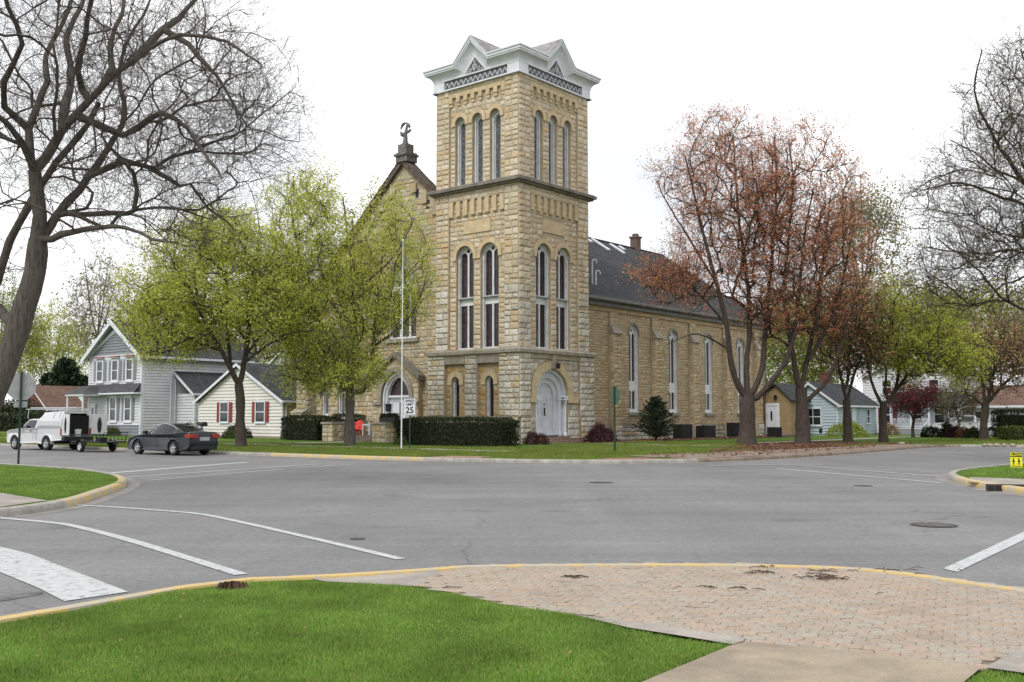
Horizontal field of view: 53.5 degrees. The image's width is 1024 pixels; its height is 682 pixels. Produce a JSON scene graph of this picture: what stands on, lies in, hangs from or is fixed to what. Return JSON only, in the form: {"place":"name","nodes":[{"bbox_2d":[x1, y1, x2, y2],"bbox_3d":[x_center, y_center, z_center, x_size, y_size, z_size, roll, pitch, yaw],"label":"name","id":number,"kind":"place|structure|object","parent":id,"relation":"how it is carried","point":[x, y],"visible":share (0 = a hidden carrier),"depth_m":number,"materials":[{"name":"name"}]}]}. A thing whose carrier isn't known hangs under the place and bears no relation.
{"place":"outdoors","nodes":[
{"label":"outdoors","id":0,"kind":"place"},
{"bbox_2d":[0,493,46,506],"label":"sidewalk","id":1,"kind":"structure","parent":0,"point":[7,499],"depth_m":18.42,"materials":[{"name":"concrete"}]},
{"bbox_2d":[0,464,123,506],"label":"lawn","id":2,"kind":"structure","parent":0,"point":[56,497],"depth_m":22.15,"materials":[{"name":"green plant"}]},
{"bbox_2d":[7,372,35,463],"bbox_3d":[-15.865,2.540,32.750,0.868,3.099,0.081,2,-5,-26],"label":"stop sign","id":3,"kind":"object","parent":2,"relation":"on","point":[22,386],"visible":0.79,"depth_m":32.81,"materials":[{"name":"grey metal"}]},
{"bbox_2d":[0,0,353,409],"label":"bare tree","id":4,"kind":"object","parent":2,"relation":"on","point":[17,319],"visible":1,"depth_m":21.97,"materials":[{"name":"grey plant"}]},
{"bbox_2d":[3,437,503,450],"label":"sidewalk","id":5,"kind":"structure","parent":0,"point":[351,446],"depth_m":51.51,"materials":[{"name":"concrete"}]},
{"bbox_2d":[0,430,1014,458],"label":"lawn","id":6,"kind":"structure","parent":0,"point":[770,439],"depth_m":64.96,"materials":[{"name":"green plant"}]},
{"bbox_2d":[0,398,43,428],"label":"garden shrub","id":7,"kind":"object","parent":6,"relation":"on","point":[8,406],"visible":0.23,"depth_m":130.93,"materials":[{"name":"green plant"}]},
{"bbox_2d":[0,410,49,430],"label":"garden shrub","id":8,"kind":"object","parent":6,"relation":"on","point":[7,423],"visible":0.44,"depth_m":115.22,"materials":[{"name":"green plant"}]},
{"bbox_2d":[0,265,50,368],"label":"background tree","id":9,"kind":"object","parent":6,"relation":"on","point":[11,297],"visible":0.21,"depth_m":190.63,"materials":[{"name":"green plant"}]},
{"bbox_2d":[0,294,96,384],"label":"background tree","id":10,"kind":"object","parent":6,"relation":"on","point":[56,354],"visible":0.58,"depth_m":193.11,"materials":[{"name":"green plant"}]},
{"bbox_2d":[23,385,87,411],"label":"brick house","id":11,"kind":"structure","parent":6,"relation":"on","point":[48,396],"depth_m":151.86,"materials":[{"name":"white paint"}]},
{"bbox_2d":[47,355,81,385],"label":"conifer tree","id":12,"kind":"object","parent":6,"relation":"on","point":[66,372],"visible":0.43,"depth_m":173.04,"materials":[{"name":"green plant"}]},
{"bbox_2d":[51,240,140,362],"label":"background tree","id":13,"kind":"object","parent":6,"relation":"on","point":[84,317],"visible":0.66,"depth_m":149.86,"materials":[{"name":"grey plant"}]},
{"bbox_2d":[65,319,258,435],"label":"grey house","id":14,"kind":"structure","parent":6,"relation":"on","point":[139,400],"depth_m":88.33,"materials":[{"name":"white wood"}]},
{"bbox_2d":[108,396,117,422],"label":"window","id":15,"kind":"structure","parent":14,"relation":"in","point":[112,399],"depth_m":88.79,"materials":[{"name":"white paint"}]},
{"bbox_2d":[122,395,132,422],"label":"window","id":16,"kind":"structure","parent":14,"relation":"in","point":[127,409],"depth_m":87.22,"materials":[{"name":"white paint"}]},
{"bbox_2d":[93,191,338,446],"bbox_3d":[-15.269,-1.063,52.784,11.866,13.336,10.483,0,-4,0],"label":"maple tree","id":17,"kind":"object","parent":6,"relation":"on","point":[192,310],"visible":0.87,"depth_m":51.23,"materials":[{"name":"green plant"}]},
{"bbox_2d":[193,363,296,437],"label":"cottage","id":18,"kind":"structure","parent":6,"relation":"on","point":[265,410],"depth_m":77.78,"materials":[{"name":"beige wood"}]},
{"bbox_2d":[219,401,229,422],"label":"window","id":19,"kind":"structure","parent":18,"relation":"in","point":[224,406],"depth_m":79.49,"materials":[{"name":"white paint"}]},
{"bbox_2d":[254,401,265,423],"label":"window","id":20,"kind":"structure","parent":18,"relation":"in","point":[259,405],"depth_m":76.56,"materials":[{"name":"white paint"}]},
{"bbox_2d":[237,309,306,363],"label":"background tree","id":21,"kind":"object","parent":6,"relation":"on","point":[262,353],"visible":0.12,"depth_m":123.46,"materials":[{"name":"green plant"}]},
{"bbox_2d":[280,414,331,440],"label":"clipped hedge","id":22,"kind":"object","parent":6,"relation":"on","point":[305,428],"visible":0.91,"depth_m":68.34,"materials":[{"name":"green plant"}]},
{"bbox_2d":[254,151,455,445],"bbox_3d":[-9.013,-2.406,55.015,10.650,16.393,8.937,-2,-5,20],"label":"maple tree","id":23,"kind":"object","parent":6,"relation":"on","point":[324,379],"visible":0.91,"depth_m":54.42,"materials":[{"name":"green plant"}]},
{"bbox_2d":[0,438,758,458],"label":"grass","id":24,"kind":"structure","parent":6,"relation":"on","point":[634,449],"depth_m":46.64,"materials":[{"name":"green plant"}]},
{"bbox_2d":[401,239,403,448],"bbox_3d":[-5.394,0.103,49.900,0.140,10.330,0.133,0,-4,0],"label":"flagpole","id":25,"kind":"object","parent":6,"relation":"on","point":[402,353],"visible":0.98,"depth_m":49.82,"materials":[{"name":"white metal"}]},
{"bbox_2d":[404,398,415,447],"bbox_3d":[-4.799,3.899,47.661,0.600,2.420,0.062,-1,-4,12],"label":"speed limit sign","id":26,"kind":"object","parent":6,"relation":"on","point":[409,406],"visible":1,"depth_m":47.69,"materials":[{"name":"white metal"}]},
{"bbox_2d":[393,415,521,446],"bbox_3d":[-3.155,4.910,55.470,8.520,1.770,1.880,-4,-6,43],"label":"clipped hedge","id":27,"kind":"object","parent":6,"relation":"on","point":[492,431],"visible":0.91,"depth_m":54.34,"materials":[{"name":"green plant"}]},
{"bbox_2d":[522,430,550,444],"bbox_3d":[1.333,5.482,57.402,1.684,0.936,1.528,0,-4,0],"label":"shrub","id":28,"kind":"object","parent":6,"relation":"on","point":[530,436],"visible":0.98,"depth_m":57.21,"materials":[{"name":"red plant"}]},
{"bbox_2d":[290,34,811,443],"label":"stone church","id":29,"kind":"structure","parent":6,"relation":"on","point":[546,323],"depth_m":64.49,"materials":[{"name":"beige stone"}]},
{"bbox_2d":[383,372,408,419],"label":"entrance door","id":30,"kind":"structure","parent":29,"relation":"in","point":[392,395],"depth_m":68.07,"materials":[{"name":"white paint"}]},
{"bbox_2d":[390,262,416,338],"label":"great window","id":31,"kind":"structure","parent":29,"relation":"in","point":[409,335],"depth_m":68.50,"materials":[{"name":"white wood"}]},
{"bbox_2d":[453,377,458,415],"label":"lower window","id":32,"kind":"structure","parent":29,"relation":"in","point":[456,382],"depth_m":63.29,"materials":[{"name":"white wood"}]},
{"bbox_2d":[458,118,464,185],"bbox_3d":[-3.071,-11.942,64.562,0.840,4.478,0.285,-4,-6,40],"label":"belfry window","id":33,"kind":"structure","parent":29,"relation":"in","point":[461,125],"depth_m":64.77,"materials":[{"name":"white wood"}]},
{"bbox_2d":[458,247,473,349],"bbox_3d":[-2.769,-2.693,63.533,1.440,6.478,0.320,-4,-6,40],"label":"tower window","id":34,"kind":"structure","parent":29,"relation":"in","point":[465,275],"depth_m":63.75,"materials":[{"name":"white wood"}]},
{"bbox_2d":[475,114,482,181],"bbox_3d":[-1.949,-12.013,63.630,0.840,4.478,0.285,-4,-6,40],"label":"belfry window","id":35,"kind":"structure","parent":29,"relation":"in","point":[478,121],"depth_m":63.83,"materials":[{"name":"white wood"}]},
{"bbox_2d":[482,243,498,347],"bbox_3d":[-1.202,-2.792,62.230,1.440,6.478,0.320,-4,-6,40],"label":"tower window","id":36,"kind":"structure","parent":29,"relation":"in","point":[490,296],"depth_m":62.43,"materials":[{"name":"white wood"}]},
{"bbox_2d":[487,376,493,415],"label":"lower window","id":37,"kind":"structure","parent":29,"relation":"in","point":[490,386],"depth_m":61.47,"materials":[{"name":"white wood"}]},
{"bbox_2d":[492,109,500,178],"bbox_3d":[-0.827,-12.083,62.698,0.840,4.478,0.285,-4,-6,40],"label":"belfry window","id":38,"kind":"structure","parent":29,"relation":"in","point":[496,119],"depth_m":62.89,"materials":[{"name":"white wood"}]},
{"bbox_2d":[534,111,539,179],"bbox_3d":[1.406,-12.060,63.008,0.285,4.478,0.840,-4,-6,40],"label":"belfry window","id":39,"kind":"structure","parent":29,"relation":"in","point":[537,118],"depth_m":63.27,"materials":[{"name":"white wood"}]},
{"bbox_2d":[536,244,548,348],"bbox_3d":[1.732,-2.764,62.602,0.320,6.478,1.440,-4,-6,40],"label":"tower window","id":40,"kind":"structure","parent":29,"relation":"in","point":[542,297],"depth_m":62.92,"materials":[{"name":"white wood"}]},
{"bbox_2d":[549,117,553,183],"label":"belfry window","id":41,"kind":"structure","parent":29,"relation":"in","point":[551,124],"depth_m":64.39,"materials":[{"name":"white wood"}]},
{"bbox_2d":[535,369,568,435],"bbox_3d":[2.181,3.775,62.128,0.820,4.090,3.242,-4,-6,40],"label":"tower doorway","id":42,"kind":"structure","parent":29,"relation":"in","point":[550,406],"depth_m":62.82,"materials":[{"name":"white paint"}]},
{"bbox_2d":[556,248,568,349],"bbox_3d":[3.037,-2.645,64.166,0.320,6.478,1.440,-4,-6,40],"label":"tower window","id":43,"kind":"structure","parent":29,"relation":"in","point":[562,300],"depth_m":64.49,"materials":[{"name":"white wood"}]},
{"bbox_2d":[563,122,567,187],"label":"belfry window","id":44,"kind":"structure","parent":29,"relation":"in","point":[565,129],"depth_m":65.50,"materials":[{"name":"white wood"}]},
{"bbox_2d":[629,325,638,411],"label":"nave window","id":45,"kind":"structure","parent":29,"relation":"in","point":[633,342],"depth_m":71.36,"materials":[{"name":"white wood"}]},
{"bbox_2d":[669,330,677,412],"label":"nave window","id":46,"kind":"structure","parent":29,"relation":"in","point":[672,346],"depth_m":75.45,"materials":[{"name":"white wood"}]},
{"bbox_2d":[704,335,712,412],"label":"nave window","id":47,"kind":"structure","parent":29,"relation":"in","point":[708,359],"depth_m":79.55,"materials":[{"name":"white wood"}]},
{"bbox_2d":[737,339,743,412],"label":"nave window","id":48,"kind":"structure","parent":29,"relation":"in","point":[739,351],"depth_m":83.74,"materials":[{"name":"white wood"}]},
{"bbox_2d":[610,386,619,450],"bbox_3d":[4.532,3.441,44.793,0.081,2.898,0.758,2,-5,-28],"label":"stop sign","id":49,"kind":"object","parent":6,"relation":"on","point":[615,395],"visible":1,"depth_m":44.77,"materials":[{"name":"green metal"}]},
{"bbox_2d":[583,436,792,442],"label":"mulch bed","id":50,"kind":"object","parent":6,"relation":"on","point":[678,439],"visible":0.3,"depth_m":70.01,"materials":[{"name":"brown soil"}]},
{"bbox_2d":[582,420,618,442],"bbox_3d":[5.424,5.566,62.005,1.943,1.505,1.920,4,-6,-42],"label":"barberry shrub","id":51,"kind":"object","parent":50,"relation":"on","point":[599,436],"visible":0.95,"depth_m":61.64,"materials":[{"name":"red plant"}]},
{"bbox_2d":[630,395,684,439],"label":"yew shrub","id":52,"kind":"object","parent":50,"relation":"on","point":[653,409],"visible":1,"depth_m":68.61,"materials":[{"name":"green plant"}]},
{"bbox_2d":[673,424,692,438],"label":"air conditioner unit","id":53,"kind":"object","parent":50,"relation":"on","point":[687,432],"depth_m":72.61,"materials":[{"name":"black plastic"}]},
{"bbox_2d":[574,435,794,442],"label":"fallen leaves","id":54,"kind":"object","parent":50,"relation":"on","point":[758,436],"visible":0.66,"depth_m":71.08,"materials":[{"name":"brown plant"}]},
{"bbox_2d":[696,425,715,437],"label":"window well cover","id":55,"kind":"object","parent":50,"relation":"on","point":[705,431],"depth_m":75.13,"materials":[{"name":"black plastic"}]},
{"bbox_2d":[617,88,838,444],"bbox_3d":[12.045,-4.192,57.853,12.142,20.461,11.023,0,-4,0],"label":"red maple tree","id":56,"kind":"object","parent":6,"relation":"on","point":[747,429],"visible":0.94,"depth_m":57.13,"materials":[{"name":"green plant"}]},
{"bbox_2d":[631,444,931,457],"bbox_3d":[14.329,5.129,48.068,4.270,0.001,26.458,-4,-6,41],"label":"gravel shoulder","id":57,"kind":"object","parent":6,"relation":"on","point":[714,455],"visible":0.72,"depth_m":43.70},
{"bbox_2d":[645,444,871,456],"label":"fallen leaves","id":58,"kind":"object","parent":57,"relation":"on","point":[783,450],"visible":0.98,"depth_m":44.40,"materials":[{"name":"brown plant"}]},
{"bbox_2d":[715,104,895,443],"bbox_3d":[16.865,-3.902,59.143,10.183,20.196,10.853,0,-4,0],"label":"red maple tree","id":59,"kind":"object","parent":6,"relation":"on","point":[802,427],"visible":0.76,"depth_m":57.97,"materials":[{"name":"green plant"}]},
{"bbox_2d":[752,277,861,386],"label":"background tree","id":60,"kind":"object","parent":6,"relation":"on","point":[778,353],"visible":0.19,"depth_m":122.07,"materials":[{"name":"green plant"}]},
{"bbox_2d":[710,441,913,451],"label":"fallen leaves","id":61,"kind":"object","parent":6,"relation":"on","point":[777,445],"visible":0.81,"depth_m":53.77,"materials":[{"name":"plant"}]},
{"bbox_2d":[804,373,879,435],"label":"blue house","id":62,"kind":"structure","parent":6,"relation":"on","point":[825,406],"depth_m":87.55,"materials":[{"name":"blue wood"}]},
{"bbox_2d":[809,408,821,425],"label":"window","id":63,"kind":"structure","parent":62,"relation":"in","point":[815,414],"depth_m":87.10,"materials":[{"name":"white paint"}]},
{"bbox_2d":[824,419,870,436],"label":"lime shrub","id":64,"kind":"object","parent":6,"relation":"on","point":[857,429],"visible":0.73,"depth_m":83.39,"materials":[{"name":"green plant"}]},
{"bbox_2d":[804,265,914,441],"bbox_3d":[21.142,0.652,62.533,6.557,11.528,8.263,0,-4,0],"label":"street tree","id":65,"kind":"object","parent":6,"relation":"on","point":[848,365],"visible":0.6,"depth_m":61.71,"materials":[{"name":"brown plant"}]},
{"bbox_2d":[819,150,923,370],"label":"background tree","id":66,"kind":"object","parent":6,"relation":"on","point":[870,213],"visible":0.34,"depth_m":120.03,"materials":[{"name":"green plant"}]},
{"bbox_2d":[873,379,948,436],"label":"crimson maple tree","id":67,"kind":"object","parent":6,"relation":"on","point":[921,398],"visible":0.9,"depth_m":78.21,"materials":[{"name":"red plant"}]},
{"bbox_2d":[822,265,1009,441],"bbox_3d":[25.045,0.780,63.687,11.033,11.510,9.877,3,-5,-33],"label":"street tree","id":68,"kind":"object","parent":6,"relation":"on","point":[942,354],"visible":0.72,"depth_m":62.23,"materials":[{"name":"green plant"}]},
{"bbox_2d":[854,275,986,368],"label":"background tree","id":69,"kind":"object","parent":6,"relation":"on","point":[954,310],"visible":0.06,"depth_m":113.75,"materials":[{"name":"green plant"}]},
{"bbox_2d":[858,356,987,434],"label":"white porch house","id":70,"kind":"structure","parent":6,"relation":"on","point":[905,425],"depth_m":94.39,"materials":[{"name":"white wood"}]},
{"bbox_2d":[830,437,1023,446],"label":"grass","id":71,"kind":"structure","parent":6,"relation":"on","point":[988,440],"depth_m":62.43,"materials":[{"name":"green plant"}]},
{"bbox_2d":[920,425,943,436],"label":"bush","id":72,"kind":"object","parent":6,"relation":"on","point":[933,431],"visible":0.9,"depth_m":79.42,"materials":[{"name":"green plant"}]},
{"bbox_2d":[931,371,990,436],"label":"ornamental tree","id":73,"kind":"object","parent":6,"relation":"on","point":[954,407],"visible":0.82,"depth_m":76.38,"materials":[{"name":"grey plant"}]},
{"bbox_2d":[940,310,1023,438],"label":"street tree","id":74,"kind":"object","parent":6,"relation":"on","point":[1014,347],"visible":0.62,"depth_m":70.12,"materials":[{"name":"brown plant"}]},
{"bbox_2d":[941,265,1023,384],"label":"background tree","id":75,"kind":"object","parent":6,"relation":"on","point":[985,308],"visible":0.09,"depth_m":116.62,"materials":[{"name":"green plant"}]},
{"bbox_2d":[964,385,1023,427],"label":"bungalow","id":76,"kind":"object","parent":6,"relation":"on","point":[1017,404],"visible":0.1,"depth_m":91.82,"materials":[{"name":"white"}]},
{"bbox_2d":[980,267,1023,380],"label":"background tree","id":77,"kind":"object","parent":6,"relation":"on","point":[1020,314],"visible":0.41,"depth_m":112.97,"materials":[{"name":"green plant"}]},
{"bbox_2d":[990,409,1023,438],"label":"clipped hedge","id":78,"kind":"object","parent":6,"relation":"on","point":[1002,418],"visible":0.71,"depth_m":73.29,"materials":[{"name":"green plant"}]},
{"bbox_2d":[996,425,1023,440],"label":"clipped hedge","id":79,"kind":"object","parent":6,"relation":"on","point":[1008,433],"visible":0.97,"depth_m":67.29,"materials":[{"name":"green plant"}]},
{"bbox_2d":[0,446,1023,615],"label":"road","id":80,"kind":"structure","parent":0,"point":[420,514],"depth_m":16.42,"materials":[{"name":"grey asphalt"}]},
{"bbox_2d":[7,409,107,449],"bbox_3d":[-23.215,4.510,51.891,5.697,2.073,2.576,-3,-5,34],"label":"pickup truck","id":81,"kind":"object","parent":80,"relation":"on","point":[46,430],"visible":0.88,"depth_m":50.87,"materials":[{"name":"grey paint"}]},
{"bbox_2d":[0,463,125,516],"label":"kerb","id":82,"kind":"structure","parent":80,"relation":"on","point":[84,497],"depth_m":18.62,"materials":[{"name":"grey concrete"}]},
{"bbox_2d":[0,477,139,518],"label":"gutter","id":83,"kind":"object","parent":80,"relation":"on","point":[132,484],"visible":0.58,"depth_m":19.88,"materials":[{"name":"concrete"}]},
{"bbox_2d":[70,432,127,451],"bbox_3d":[-20.047,4.844,48.808,3.689,0.938,1.830,-3,-5,38],"label":"utility trailer","id":84,"kind":"object","parent":80,"relation":"on","point":[81,444],"visible":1,"depth_m":48.06,"materials":[{"name":"black metal"}]},
{"bbox_2d":[128,423,219,455],"bbox_3d":[-15.088,4.327,45.110,4.721,1.410,1.955,-3,-5,37],"label":"sedan","id":85,"kind":"object","parent":80,"relation":"on","point":[173,439],"visible":1,"depth_m":44.11,"materials":[{"name":"black paint"}]},
{"bbox_2d":[0,462,1023,600],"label":"road markings","id":86,"kind":"object","parent":80,"relation":"on","point":[61,582],"visible":0.98,"depth_m":11.16,"materials":[{"name":"paint"}]},
{"bbox_2d":[0,563,1023,622],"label":"kerb","id":87,"kind":"structure","parent":80,"relation":"on","point":[25,615],"depth_m":9.45,"materials":[{"name":"yellow concrete"}]},
{"bbox_2d":[0,443,1023,463],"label":"kerb","id":88,"kind":"structure","parent":80,"relation":"on","point":[602,461],"depth_m":39.30,"materials":[{"name":"grey concrete"}]},
{"bbox_2d":[7,446,1016,463],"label":"gutter","id":89,"kind":"object","parent":80,"relation":"on","point":[559,463],"visible":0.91,"depth_m":40.36,"materials":[{"name":"concrete"}]},
{"bbox_2d":[910,522,957,527],"bbox_3d":[6.307,2.750,15.183,0.670,0.017,0.670,0,-4,0],"label":"manhole cover","id":90,"kind":"object","parent":80,"relation":"on","point":[933,525],"visible":1,"depth_m":15.07,"materials":[{"name":"metal"}]},
{"bbox_2d":[936,473,1023,495],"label":"gutter","id":91,"kind":"object","parent":80,"relation":"on","point":[944,478],"visible":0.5,"depth_m":24.53,"materials":[{"name":"concrete"}]},
{"bbox_2d":[948,462,1023,493],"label":"kerb","id":92,"kind":"structure","parent":80,"relation":"on","point":[954,476],"depth_m":23.91,"materials":[{"name":"yellow concrete"}]},
{"bbox_2d":[0,579,1023,681],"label":"lawn","id":93,"kind":"structure","parent":0,"point":[437,634],"depth_m":6.84,"materials":[{"name":"green plant"}]},
{"bbox_2d":[216,581,248,589],"bbox_3d":[-2.439,2.133,8.877,0.305,0.077,0.178,0,-4,0],"label":"drain","id":94,"kind":"object","parent":93,"relation":"on","point":[232,584],"visible":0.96,"depth_m":8.84,"materials":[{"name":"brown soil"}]},
{"bbox_2d":[291,570,451,585],"bbox_3d":[-1.338,2.225,9.752,1.402,0.001,1.248,-1,-5,16],"label":"concrete apron","id":95,"kind":"object","parent":93,"relation":"on","point":[407,579],"visible":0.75,"depth_m":9.40,"materials":[{"name":"beige concrete"}]},
{"bbox_2d":[576,614,744,643],"bbox_3d":[0.971,2.012,7.153,1.444,0.001,0.230,-4,-6,41],"label":"edging strip","id":96,"kind":"object","parent":93,"relation":"on","point":[690,633],"visible":1,"depth_m":6.99,"materials":[{"name":"concrete"}]},
{"bbox_2d":[412,562,1023,670],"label":"block paving","id":97,"kind":"structure","parent":93,"relation":"on","point":[639,599],"depth_m":8.11,"materials":[{"name":"beige brick"}]},
{"bbox_2d":[11,565,960,681],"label":"fallen twigs","id":98,"kind":"object","parent":97,"relation":"on","point":[827,576],"depth_m":9.37,"materials":[{"name":"brown wood"}]},
{"bbox_2d":[642,642,980,681],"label":"concrete walk","id":99,"kind":"structure","parent":93,"relation":"on","point":[751,662],"depth_m":5.96,"materials":[{"name":"beige concrete"}]},
{"bbox_2d":[964,668,1023,681],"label":"grass","id":100,"kind":"structure","parent":93,"relation":"on","point":[1000,676],"depth_m":5.78,"materials":[{"name":"green plant"}]},
{"bbox_2d":[986,646,1023,672],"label":"walk slab","id":101,"kind":"structure","parent":93,"relation":"on","point":[1013,661],"depth_m":6.08,"materials":[{"name":"concrete"}]},
{"bbox_2d":[0,0,1023,414],"label":"sky","id":102,"kind":"structure","parent":0,"point":[874,63],"materials":[{"name":"white"}]},
{"bbox_2d":[932,415,996,435],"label":"pickup truck","id":103,"kind":"object","parent":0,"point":[954,422],"visible":0.26,"depth_m":85.55,"materials":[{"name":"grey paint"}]},
{"bbox_2d":[956,463,1023,478],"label":"lawn","id":104,"kind":"structure","parent":0,"point":[962,473],"depth_m":27.36,"materials":[{"name":"green plant"}]},
{"bbox_2d":[870,6,1023,337],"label":"budding tree","id":105,"kind":"object","parent":104,"relation":"on","point":[1016,252],"visible":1,"depth_m":36.31,"materials":[{"name":"grey plant"}]},
{"bbox_2d":[968,477,1023,483],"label":"sidewalk","id":106,"kind":"structure","parent":0,"point":[1005,480],"depth_m":24.19,"materials":[{"name":"concrete"}]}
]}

